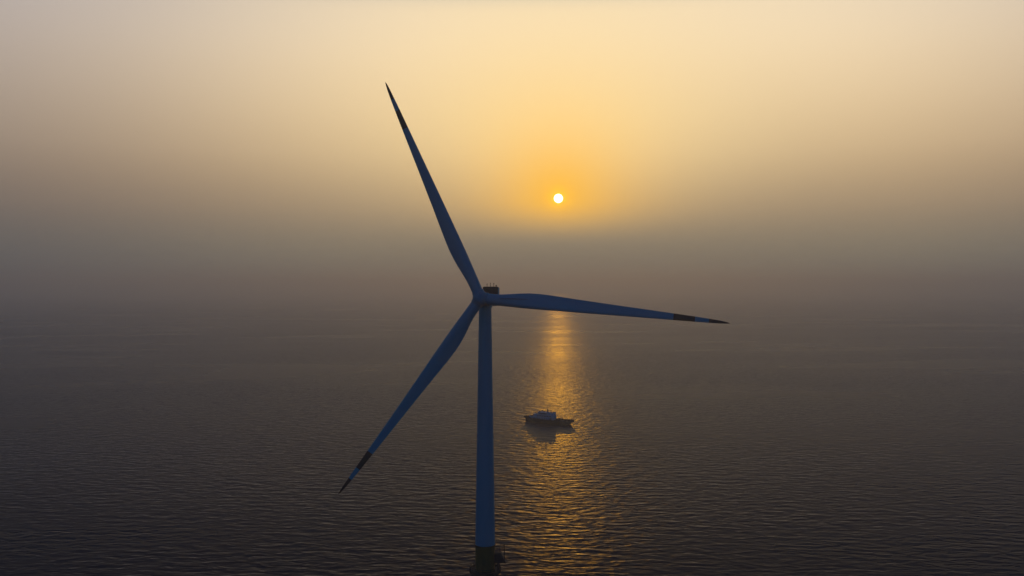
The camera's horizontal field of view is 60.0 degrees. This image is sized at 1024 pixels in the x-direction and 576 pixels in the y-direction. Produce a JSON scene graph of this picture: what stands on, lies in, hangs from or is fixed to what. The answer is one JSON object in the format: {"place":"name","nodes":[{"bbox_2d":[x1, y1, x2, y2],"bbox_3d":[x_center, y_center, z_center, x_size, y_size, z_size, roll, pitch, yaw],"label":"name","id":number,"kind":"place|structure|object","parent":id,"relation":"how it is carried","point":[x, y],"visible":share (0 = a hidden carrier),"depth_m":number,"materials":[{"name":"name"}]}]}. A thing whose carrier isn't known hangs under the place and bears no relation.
{"place":"outdoors","nodes":[
{"label":"outdoors","id":0,"kind":"place"},
{"bbox_2d":[0,287,1023,575],"bbox_3d":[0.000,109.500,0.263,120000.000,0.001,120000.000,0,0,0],"label":"sea","id":1,"kind":"structure","parent":0,"point":[762,433],"depth_m":657.85,"materials":[{"name":"liquid"}]},
{"bbox_2d":[339,82,728,575],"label":"wind turbine","id":2,"kind":"object","parent":1,"relation":"in","point":[488,557],"visible":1,"depth_m":283.52,"materials":[{"name":"paint"}]},
{"bbox_2d":[524,409,574,424],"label":"tug boat","id":3,"kind":"object","parent":1,"relation":"on","point":[544,417],"visible":1,"depth_m":705.48,"materials":[{"name":"paint"}]},
{"bbox_2d":[0,0,1023,287],"label":"sky","id":4,"kind":"structure","parent":0,"point":[144,143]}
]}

